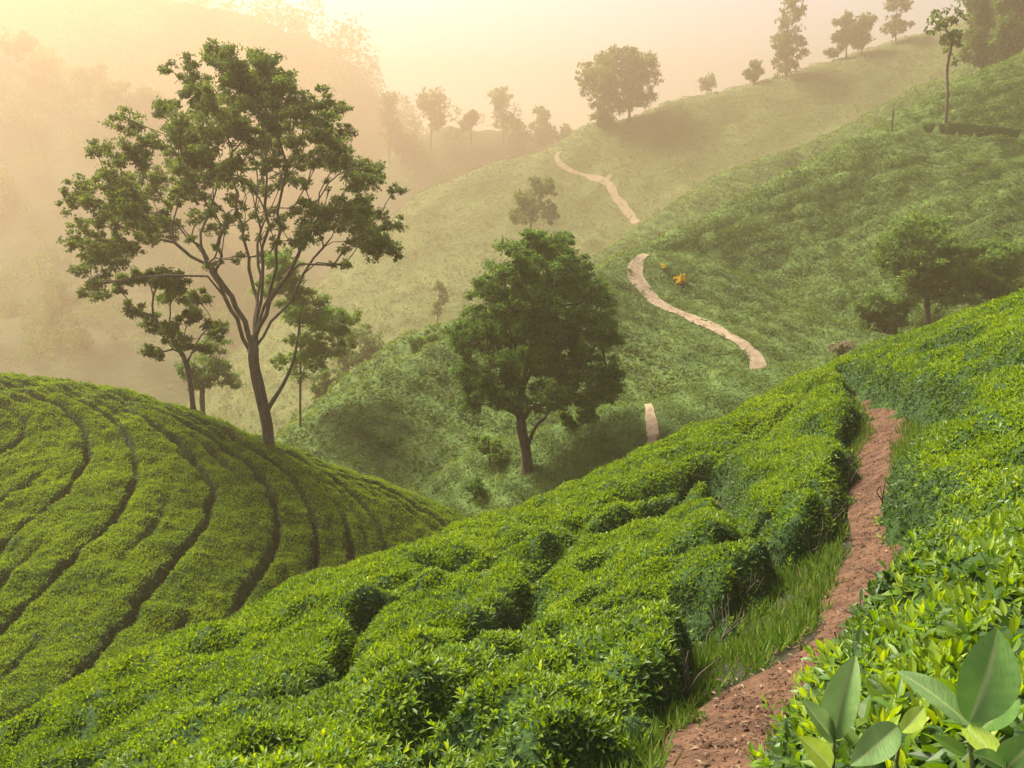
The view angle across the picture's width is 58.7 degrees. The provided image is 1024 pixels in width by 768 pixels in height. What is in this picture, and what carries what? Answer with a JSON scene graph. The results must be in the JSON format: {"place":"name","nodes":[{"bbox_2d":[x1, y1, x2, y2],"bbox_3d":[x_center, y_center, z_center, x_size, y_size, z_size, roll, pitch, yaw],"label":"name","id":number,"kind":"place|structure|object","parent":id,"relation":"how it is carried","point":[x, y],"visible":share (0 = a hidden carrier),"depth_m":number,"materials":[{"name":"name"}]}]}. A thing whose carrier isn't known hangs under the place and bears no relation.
{"place":"outdoors","nodes":[
{"label":"outdoors","id":0,"kind":"place"},
{"bbox_2d":[0,51,275,404],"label":"hill","id":1,"kind":"structure","parent":0,"point":[103,360],"depth_m":261.84,"materials":[{"name":"green plant"}]},
{"bbox_2d":[0,300,24,319],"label":"misty tree","id":2,"kind":"object","parent":1,"relation":"on","point":[7,314],"visible":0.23,"depth_m":225.15,"materials":[{"name":"green plant"}]},
{"bbox_2d":[0,29,38,62],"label":"ridge tree","id":3,"kind":"object","parent":1,"relation":"on","point":[22,43],"visible":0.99,"depth_m":310.01,"materials":[{"name":"green plant"}]},
{"bbox_2d":[30,270,93,352],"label":"misty tree","id":4,"kind":"object","parent":1,"relation":"on","point":[60,295],"visible":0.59,"depth_m":210.50,"materials":[{"name":"green plant"}]},
{"bbox_2d":[67,62,109,101],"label":"ridge tree","id":5,"kind":"object","parent":1,"relation":"on","point":[86,77],"visible":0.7,"depth_m":316.18,"materials":[{"name":"green plant"}]},
{"bbox_2d":[94,79,164,117],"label":"ridge tree","id":6,"kind":"object","parent":1,"relation":"on","point":[142,98],"visible":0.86,"depth_m":295.80,"materials":[{"name":"green plant"}]},
{"bbox_2d":[0,27,284,380],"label":"wood","id":7,"kind":"object","parent":1,"relation":"on","point":[3,173],"visible":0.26,"depth_m":253.12,"materials":[{"name":"green plant"}]},
{"bbox_2d":[144,112,169,136],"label":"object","id":8,"kind":"object","parent":1,"relation":"on","point":[156,124],"visible":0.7,"depth_m":302.26,"materials":[{"name":"green plant"}]},
{"bbox_2d":[0,0,408,274],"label":"hill","id":9,"kind":"structure","parent":0,"point":[182,31],"depth_m":467.20,"materials":[{"name":"green plant"}]},
{"bbox_2d":[0,0,428,269],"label":"wood","id":10,"kind":"object","parent":9,"relation":"on","point":[292,25],"visible":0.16,"depth_m":461.94,"materials":[{"name":"green plant"}]},
{"bbox_2d":[254,126,555,316],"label":"hill","id":11,"kind":"structure","parent":0,"point":[486,146],"depth_m":347.43,"materials":[{"name":"green plant"}]},
{"bbox_2d":[242,100,542,302],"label":"wood","id":12,"kind":"object","parent":11,"relation":"on","point":[340,185],"visible":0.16,"depth_m":350.00,"materials":[{"name":"green plant"}]},
{"bbox_2d":[376,91,410,162],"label":"distant tree","id":13,"kind":"object","parent":11,"relation":"on","point":[395,126],"visible":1,"depth_m":350.10,"materials":[{"name":"green plant"}]},
{"bbox_2d":[390,130,423,163],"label":"distant tree","id":14,"kind":"object","parent":11,"relation":"on","point":[408,147],"visible":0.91,"depth_m":351.42,"materials":[{"name":"green plant"}]},
{"bbox_2d":[414,86,450,149],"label":"distant tree","id":15,"kind":"object","parent":11,"relation":"on","point":[430,109],"visible":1,"depth_m":350.20,"materials":[{"name":"green plant"}]},
{"bbox_2d":[458,109,478,144],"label":"distant tree","id":16,"kind":"object","parent":11,"relation":"on","point":[469,120],"visible":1,"depth_m":350.27,"materials":[{"name":"green plant"}]},
{"bbox_2d":[486,85,533,149],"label":"distant tree","id":17,"kind":"object","parent":11,"relation":"on","point":[500,98],"visible":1,"depth_m":350.64,"materials":[{"name":"green plant"}]},
{"bbox_2d":[528,105,559,149],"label":"distant tree","id":18,"kind":"object","parent":11,"relation":"on","point":[545,134],"visible":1,"depth_m":350.80,"materials":[{"name":"green plant"}]},
{"bbox_2d":[555,123,575,141],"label":"distant tree","id":19,"kind":"object","parent":11,"relation":"on","point":[566,129],"visible":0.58,"depth_m":350.72,"materials":[{"name":"green plant"}]},
{"bbox_2d":[290,321,706,425],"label":"hill","id":20,"kind":"structure","parent":0,"point":[404,350],"depth_m":58.88,"materials":[{"name":"green plant"}]},
{"bbox_2d":[308,367,342,401],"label":"leafy bush","id":21,"kind":"object","parent":20,"relation":"on","point":[319,390],"visible":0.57,"depth_m":76.34,"materials":[{"name":"green plant"}]},
{"bbox_2d":[326,323,385,372],"bbox_3d":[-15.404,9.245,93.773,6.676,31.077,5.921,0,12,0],"label":"leafy bush","id":22,"kind":"object","parent":20,"relation":"on","point":[352,359],"visible":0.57,"depth_m":90.53,"materials":[{"name":"green plant"}]},
{"bbox_2d":[407,333,446,353],"bbox_3d":[-5.345,-2.490,58.950,2.886,1.742,2.022,0,12,0],"label":"leafy bush","id":23,"kind":"object","parent":20,"relation":"on","point":[418,343],"visible":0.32,"depth_m":58.73,"materials":[{"name":"green plant"}]},
{"bbox_2d":[172,0,970,134],"label":"sky","id":24,"kind":"structure","parent":0,"point":[468,49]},
{"bbox_2d":[275,253,896,490],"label":"hill","id":25,"kind":"structure","parent":0,"point":[621,274],"depth_m":50.40,"materials":[{"name":"green plant"}]},
{"bbox_2d":[244,246,362,427],"bbox_3d":[-10.162,-1.818,46.748,4.828,10.539,5.072,10,15,41],"label":"leafy tree","id":26,"kind":"object","parent":25,"relation":"on","point":[318,318],"visible":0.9,"depth_m":45.75,"materials":[{"name":"green plant"}]},
{"bbox_2d":[274,249,902,498],"bbox_3d":[17.509,13.407,79.377,62.009,51.231,95.754,5,13,21],"label":"tea cover","id":27,"kind":"object","parent":25,"relation":"on","point":[778,354],"visible":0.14,"depth_m":50.63,"materials":[{"name":"green plant"}]},
{"bbox_2d":[672,274,685,284],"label":"flowering shrub","id":28,"kind":"object","parent":25,"relation":"on","point":[680,279],"visible":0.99,"depth_m":59.02,"materials":[{"name":"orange plant"}]},
{"bbox_2d":[555,151,639,224],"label":"dirt path","id":29,"kind":"structure","parent":0,"point":[624,208],"depth_m":204.69,"materials":[{"name":"brown soil"}]},
{"bbox_2d":[186,14,1020,437],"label":"hill","id":30,"kind":"structure","parent":0,"point":[722,158],"depth_m":207.50,"materials":[{"name":"green plant"}]},
{"bbox_2d":[430,279,449,321],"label":"misty sapling","id":31,"kind":"object","parent":30,"relation":"on","point":[443,300],"visible":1,"depth_m":135.02,"materials":[{"name":"green plant"}]},
{"bbox_2d":[508,175,559,288],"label":"misty tree","id":32,"kind":"object","parent":30,"relation":"on","point":[522,216],"visible":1,"depth_m":136.64,"materials":[{"name":"green plant"}]},
{"bbox_2d":[186,14,1001,436],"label":"tea cover","id":33,"kind":"object","parent":30,"relation":"on","point":[520,158],"visible":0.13,"depth_m":206.80,"materials":[{"name":"green plant"}]},
{"bbox_2d":[587,103,618,126],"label":"hill bush","id":34,"kind":"object","parent":30,"relation":"on","point":[602,115],"visible":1,"depth_m":221.65,"materials":[{"name":"green plant"}]},
{"bbox_2d":[574,43,664,120],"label":"hill tree","id":35,"kind":"object","parent":30,"relation":"on","point":[632,64],"visible":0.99,"depth_m":219.76,"materials":[{"name":"green plant"}]},
{"bbox_2d":[696,72,716,92],"bbox_3d":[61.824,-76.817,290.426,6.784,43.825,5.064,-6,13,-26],"label":"hill bush","id":36,"kind":"object","parent":30,"relation":"on","point":[708,82],"visible":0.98,"depth_m":285.95,"materials":[{"name":"green plant"}]},
{"bbox_2d":[741,59,764,83],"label":"hill bush","id":37,"kind":"object","parent":30,"relation":"on","point":[751,75],"visible":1,"depth_m":231.54,"materials":[{"name":"green plant"}]},
{"bbox_2d":[770,0,810,78],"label":"slender tree","id":38,"kind":"object","parent":30,"relation":"on","point":[786,39],"visible":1,"depth_m":229.43,"materials":[{"name":"green plant"}]},
{"bbox_2d":[823,47,839,60],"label":"hill bush","id":39,"kind":"object","parent":30,"relation":"on","point":[830,52],"visible":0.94,"depth_m":237.80,"materials":[{"name":"green plant"}]},
{"bbox_2d":[830,9,856,57],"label":"hill tree","id":40,"kind":"object","parent":30,"relation":"on","point":[843,38],"visible":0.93,"depth_m":234.03,"materials":[{"name":"green plant"}]},
{"bbox_2d":[846,12,877,53],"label":"hill tree","id":41,"kind":"object","parent":30,"relation":"on","point":[864,23],"visible":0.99,"depth_m":232.97,"materials":[{"name":"green plant"}]},
{"bbox_2d":[879,0,914,43],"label":"slender tree","id":42,"kind":"object","parent":30,"relation":"on","point":[901,26],"visible":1,"depth_m":235.33,"materials":[{"name":"green plant"}]},
{"bbox_2d":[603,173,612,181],"bbox_3d":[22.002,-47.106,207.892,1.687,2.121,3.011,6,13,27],"label":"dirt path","id":43,"kind":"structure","parent":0,"point":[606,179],"depth_m":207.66,"materials":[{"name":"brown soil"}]},
{"bbox_2d":[418,358,837,517],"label":"hill","id":44,"kind":"structure","parent":0,"point":[623,438],"depth_m":38.54,"materials":[{"name":"green plant"}]},
{"bbox_2d":[465,475,485,495],"bbox_3d":[-1.508,4.531,38.415,0.882,1.252,1.240,-4,12,-20],"label":"leafy bush","id":45,"kind":"object","parent":44,"relation":"on","point":[474,486],"visible":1,"depth_m":38.13,"materials":[{"name":"green plant"}]},
{"bbox_2d":[470,433,509,466],"bbox_3d":[-0.907,2.997,40.010,1.910,1.676,1.563,10,15,40],"label":"leafy plant","id":46,"kind":"object","parent":44,"relation":"on","point":[490,449],"visible":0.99,"depth_m":39.70,"materials":[{"name":"green plant"}]},
{"bbox_2d":[441,227,632,474],"bbox_3d":[0.933,-1.264,37.529,7.654,10.317,7.346,0,12,0],"label":"shade tree","id":47,"kind":"object","parent":44,"relation":"on","point":[533,313],"visible":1,"depth_m":35.96,"materials":[{"name":"green plant"}]},
{"bbox_2d":[558,411,584,427],"bbox_3d":[2.632,1.600,40.112,1.299,1.148,1.078,0,12,0],"label":"leafy bush","id":48,"kind":"object","parent":44,"relation":"on","point":[565,417],"visible":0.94,"depth_m":39.87,"materials":[{"name":"green plant"}]},
{"bbox_2d":[416,356,838,517],"bbox_3d":[19.114,10.523,65.277,39.430,34.791,76.624,8,14,34],"label":"tea cover","id":49,"kind":"object","parent":44,"relation":"on","point":[795,365],"visible":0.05,"depth_m":38.91,"materials":[{"name":"green plant"}]},
{"bbox_2d":[826,339,854,356],"bbox_3d":[14.382,-1.396,39.940,1.405,1.204,0.978,-6,13,-28],"label":"dry shrub","id":50,"kind":"object","parent":44,"relation":"on","point":[839,348],"visible":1,"depth_m":39.83,"materials":[{"name":"brown plant"}]},
{"bbox_2d":[644,403,661,443],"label":"dirt path","id":51,"kind":"structure","parent":0,"point":[652,430],"depth_m":37.88,"materials":[{"name":"brown soil"}]},
{"bbox_2d":[626,253,766,368],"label":"dirt path","id":52,"kind":"structure","parent":0,"point":[756,357],"depth_m":55.63,"materials":[{"name":"brown soil"}]},
{"bbox_2d":[524,396,926,767],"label":"hill","id":53,"kind":"structure","parent":0,"point":[782,656],"depth_m":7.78,"materials":[{"name":"green plant"}]},
{"bbox_2d":[305,687,522,767],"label":"tea bush","id":54,"kind":"object","parent":53,"relation":"on","point":[471,735],"visible":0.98,"depth_m":6.11,"materials":[{"name":"green plant"}]},
{"bbox_2d":[0,370,852,767],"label":"tea hedge","id":55,"kind":"object","parent":53,"relation":"on","point":[292,636],"visible":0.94,"depth_m":11.91,"materials":[{"name":"green plant"}]},
{"bbox_2d":[182,481,768,767],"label":"tea hedge","id":56,"kind":"object","parent":53,"relation":"on","point":[696,558],"visible":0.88,"depth_m":10.13,"materials":[{"name":"green plant"}]},
{"bbox_2d":[85,363,880,767],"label":"tea hedge","id":57,"kind":"object","parent":53,"relation":"on","point":[801,445],"visible":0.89,"depth_m":11.96,"materials":[{"name":"green plant"}]},
{"bbox_2d":[459,592,721,767],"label":"tea hedge","id":58,"kind":"object","parent":53,"relation":"on","point":[595,687],"visible":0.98,"depth_m":6.49,"materials":[{"name":"green plant"}]},
{"bbox_2d":[756,486,846,576],"bbox_3d":[3.517,1.900,11.433,1.207,1.277,1.490,6,13,26],"label":"tea bush","id":59,"kind":"object","parent":53,"relation":"on","point":[800,523],"visible":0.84,"depth_m":11.08,"materials":[{"name":"green plant"}]},
{"bbox_2d":[762,361,850,394],"bbox_3d":[7.215,1.305,25.990,2.288,4.906,7.421,0,12,0],"label":"tea bush","id":60,"kind":"object","parent":53,"relation":"on","point":[800,376],"visible":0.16,"depth_m":23.31,"materials":[{"name":"green plant"}]},
{"bbox_2d":[745,492,1023,767],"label":"tea hedge","id":61,"kind":"object","parent":53,"relation":"on","point":[946,602],"visible":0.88,"depth_m":3.17,"materials":[{"name":"green plant"}]},
{"bbox_2d":[799,655,860,767],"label":"broad leaf shoot","id":62,"kind":"object","parent":61,"relation":"on","point":[833,716],"visible":1,"depth_m":1.21,"materials":[{"name":"green plant"}]},
{"bbox_2d":[850,706,926,767],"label":"broad leaf shoot","id":63,"kind":"object","parent":61,"relation":"on","point":[878,742],"visible":1,"depth_m":1.15,"materials":[{"name":"green plant"}]},
{"bbox_2d":[897,629,1021,767],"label":"broad leaf shoot","id":64,"kind":"object","parent":61,"relation":"on","point":[985,698],"visible":0.96,"depth_m":1.11,"materials":[{"name":"green plant"}]},
{"bbox_2d":[972,735,1023,767],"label":"broad leaf shoot","id":65,"kind":"object","parent":61,"relation":"on","point":[1010,751],"visible":1,"depth_m":1.06,"materials":[{"name":"green plant"}]},
{"bbox_2d":[811,285,1023,483],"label":"tea hedge","id":66,"kind":"object","parent":53,"relation":"on","point":[964,363],"visible":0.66,"depth_m":16.97,"materials":[{"name":"green plant"}]},
{"bbox_2d":[813,396,1023,663],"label":"tea hedge","id":67,"kind":"object","parent":53,"relation":"on","point":[955,468],"visible":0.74,"depth_m":9.73,"materials":[{"name":"green plant"}]},
{"bbox_2d":[665,396,909,767],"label":"dirt path","id":68,"kind":"structure","parent":0,"point":[753,682],"depth_m":7.13,"materials":[{"name":"brown soil"}]},
{"bbox_2d":[644,400,906,767],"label":"earth clods","id":69,"kind":"object","parent":68,"relation":"on","point":[748,712],"visible":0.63,"depth_m":6.61,"materials":[{"name":"brown soil"}]},
{"bbox_2d":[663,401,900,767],"bbox_3d":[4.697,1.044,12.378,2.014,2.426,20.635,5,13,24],"label":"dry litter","id":70,"kind":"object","parent":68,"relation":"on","point":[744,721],"visible":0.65,"depth_m":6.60,"materials":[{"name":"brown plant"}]},
{"bbox_2d":[570,56,1010,274],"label":"hill","id":71,"kind":"structure","parent":0,"point":[668,221],"depth_m":124.54,"materials":[{"name":"green plant"}]},
{"bbox_2d":[588,60,1000,266],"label":"tea cover","id":72,"kind":"object","parent":71,"relation":"on","point":[715,181],"visible":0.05,"depth_m":125.80,"materials":[{"name":"green plant"}]},
{"bbox_2d":[953,0,1001,70],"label":"dark tree","id":73,"kind":"object","parent":71,"relation":"on","point":[975,50],"visible":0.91,"depth_m":126.75,"materials":[{"name":"green plant"}]},
{"bbox_2d":[986,46,1000,65],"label":"hill bush","id":74,"kind":"object","parent":71,"relation":"on","point":[993,55],"visible":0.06,"depth_m":133.21,"materials":[{"name":"green plant"}]},
{"bbox_2d":[985,0,1023,62],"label":"dark tree","id":75,"kind":"object","parent":71,"relation":"on","point":[1006,39],"visible":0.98,"depth_m":121.95,"materials":[{"name":"green plant"}]},
{"bbox_2d":[601,51,1023,332],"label":"hill","id":76,"kind":"structure","parent":0,"point":[956,117],"depth_m":69.43,"materials":[{"name":"green plant"}]},
{"bbox_2d":[598,49,1023,333],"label":"tea cover","id":77,"kind":"object","parent":76,"relation":"on","point":[985,69],"visible":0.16,"depth_m":69.36,"materials":[{"name":"green plant"}]},
{"bbox_2d":[849,284,914,332],"bbox_3d":[22.287,-4.203,54.937,3.955,3.670,2.818,0,12,0],"label":"leafy bush","id":78,"kind":"object","parent":76,"relation":"on","point":[882,314],"visible":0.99,"depth_m":54.59,"materials":[{"name":"green plant"}]},
{"bbox_2d":[890,104,894,130],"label":"fence post","id":79,"kind":"object","parent":76,"relation":"on","point":[892,119],"visible":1,"depth_m":78.14,"materials":[{"name":"brown wood"}]},
{"bbox_2d":[868,208,983,324],"bbox_3d":[25.163,-6.888,55.491,6.297,7.541,5.626,8,14,34],"label":"shade tree","id":80,"kind":"object","parent":76,"relation":"on","point":[925,263],"visible":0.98,"depth_m":54.52,"materials":[{"name":"green plant"}]},
{"bbox_2d":[923,4,969,121],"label":"sapling","id":81,"kind":"object","parent":76,"relation":"on","point":[949,39],"visible":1,"depth_m":75.12,"materials":[{"name":"green plant"}]},
{"bbox_2d":[925,123,1023,138],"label":"earth bank","id":82,"kind":"structure","parent":76,"relation":"on","point":[963,128],"depth_m":76.22,"materials":[{"name":"soil"}]},
{"bbox_2d":[953,230,1023,306],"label":"shade tree","id":83,"kind":"object","parent":76,"relation":"on","point":[1007,256],"visible":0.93,"depth_m":54.66,"materials":[{"name":"green plant"}]},
{"bbox_2d":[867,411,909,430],"bbox_3d":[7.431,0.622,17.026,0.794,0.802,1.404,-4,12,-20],"label":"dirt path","id":84,"kind":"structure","parent":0,"point":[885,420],"depth_m":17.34,"materials":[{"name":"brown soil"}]},
{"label":"hill","id":85,"kind":"structure","parent":0,"visible":0},
{"bbox_2d":[0,408,25,453],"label":"tea row","id":86,"kind":"object","parent":85,"relation":"on","point":[12,431],"visible":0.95,"depth_m":32.88,"materials":[{"name":"green plant"}]},
{"bbox_2d":[0,389,87,553],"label":"tea row","id":87,"kind":"object","parent":85,"relation":"on","point":[43,464],"visible":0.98,"depth_m":31.33,"materials":[{"name":"green plant"}]},
{"bbox_2d":[0,377,137,634],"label":"tea row","id":88,"kind":"object","parent":85,"relation":"on","point":[39,554],"visible":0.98,"depth_m":28.64,"materials":[{"name":"green plant"}]},
{"bbox_2d":[0,371,213,721],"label":"tea row","id":89,"kind":"object","parent":85,"relation":"on","point":[76,617],"visible":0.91,"depth_m":26.04,"materials":[{"name":"green plant"}]},
{"bbox_2d":[10,372,278,676],"bbox_3d":[-13.620,4.253,30.480,10.353,6.954,32.301,-9,15,-37],"label":"tea row","id":90,"kind":"object","parent":85,"relation":"on","point":[221,568],"visible":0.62,"depth_m":28.78,"materials":[{"name":"green plant"}]},
{"bbox_2d":[111,264,229,410],"bbox_3d":[-13.583,-1.669,36.255,4.018,6.343,4.035,-8,14,-35],"label":"leaning tree","id":91,"kind":"object","parent":85,"relation":"on","point":[174,287],"visible":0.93,"depth_m":35.37,"materials":[{"name":"green plant"}]},
{"bbox_2d":[56,377,317,610],"bbox_3d":[-12.391,4.995,31.240,10.001,8.174,35.218,-10,15,-40],"label":"tea row","id":92,"kind":"object","parent":85,"relation":"on","point":[295,554],"visible":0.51,"depth_m":31.97,"materials":[{"name":"green plant"}]},
{"bbox_2d":[173,334,246,413],"bbox_3d":[-17.120,2.704,51.947,3.515,11.783,3.368,-10,15,-40],"label":"leafy tree","id":93,"kind":"object","parent":85,"relation":"on","point":[214,369],"visible":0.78,"depth_m":50.97,"materials":[{"name":"green plant"}]},
{"bbox_2d":[105,384,351,568],"bbox_3d":[-11.254,5.101,32.065,9.625,8.090,36.264,-11,16,-42],"label":"tea row","id":94,"kind":"object","parent":85,"relation":"on","point":[331,537],"visible":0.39,"depth_m":33.11,"materials":[{"name":"green plant"}]},
{"bbox_2d":[54,37,409,446],"bbox_3d":[-10.080,-4.589,33.868,12.781,15.426,10.102,0,12,0],"label":"broadleaf tree","id":95,"kind":"object","parent":85,"relation":"on","point":[126,193],"visible":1,"depth_m":31.34,"materials":[{"name":"green plant"}]},
{"bbox_2d":[153,397,385,560],"bbox_3d":[-9.627,5.192,32.771,8.673,7.595,34.521,-11,16,-43],"label":"tea row","id":96,"kind":"object","parent":85,"relation":"on","point":[363,533],"visible":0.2,"depth_m":33.70,"materials":[{"name":"green plant"}]},
{"bbox_2d":[204,414,418,549],"bbox_3d":[-8.308,5.226,33.970,31.318,7.169,7.616,11,16,43],"label":"tea row","id":97,"kind":"object","parent":85,"relation":"on","point":[391,525],"visible":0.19,"depth_m":34.98,"materials":[{"name":"green plant"}]},
{"bbox_2d":[253,433,443,538],"bbox_3d":[-7.702,5.160,35.926,27.006,6.425,6.396,10,15,39],"label":"tea row","id":98,"kind":"object","parent":85,"relation":"on","point":[421,524],"visible":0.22,"depth_m":35.98,"materials":[{"name":"green plant"}]},
{"bbox_2d":[294,447,460,526],"bbox_3d":[-7.224,5.145,37.752,23.024,5.619,4.933,8,14,33],"label":"tea row","id":99,"kind":"object","parent":85,"relation":"on","point":[441,516],"visible":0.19,"depth_m":36.85,"materials":[{"name":"green plant"}]},
{"bbox_2d":[322,460,465,518],"bbox_3d":[-6.393,4.994,40.560,18.808,4.955,5.621,5,13,24],"label":"tea row","id":100,"kind":"object","parent":85,"relation":"on","point":[453,511],"visible":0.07,"depth_m":37.95,"materials":[{"name":"green plant"}]}
]}

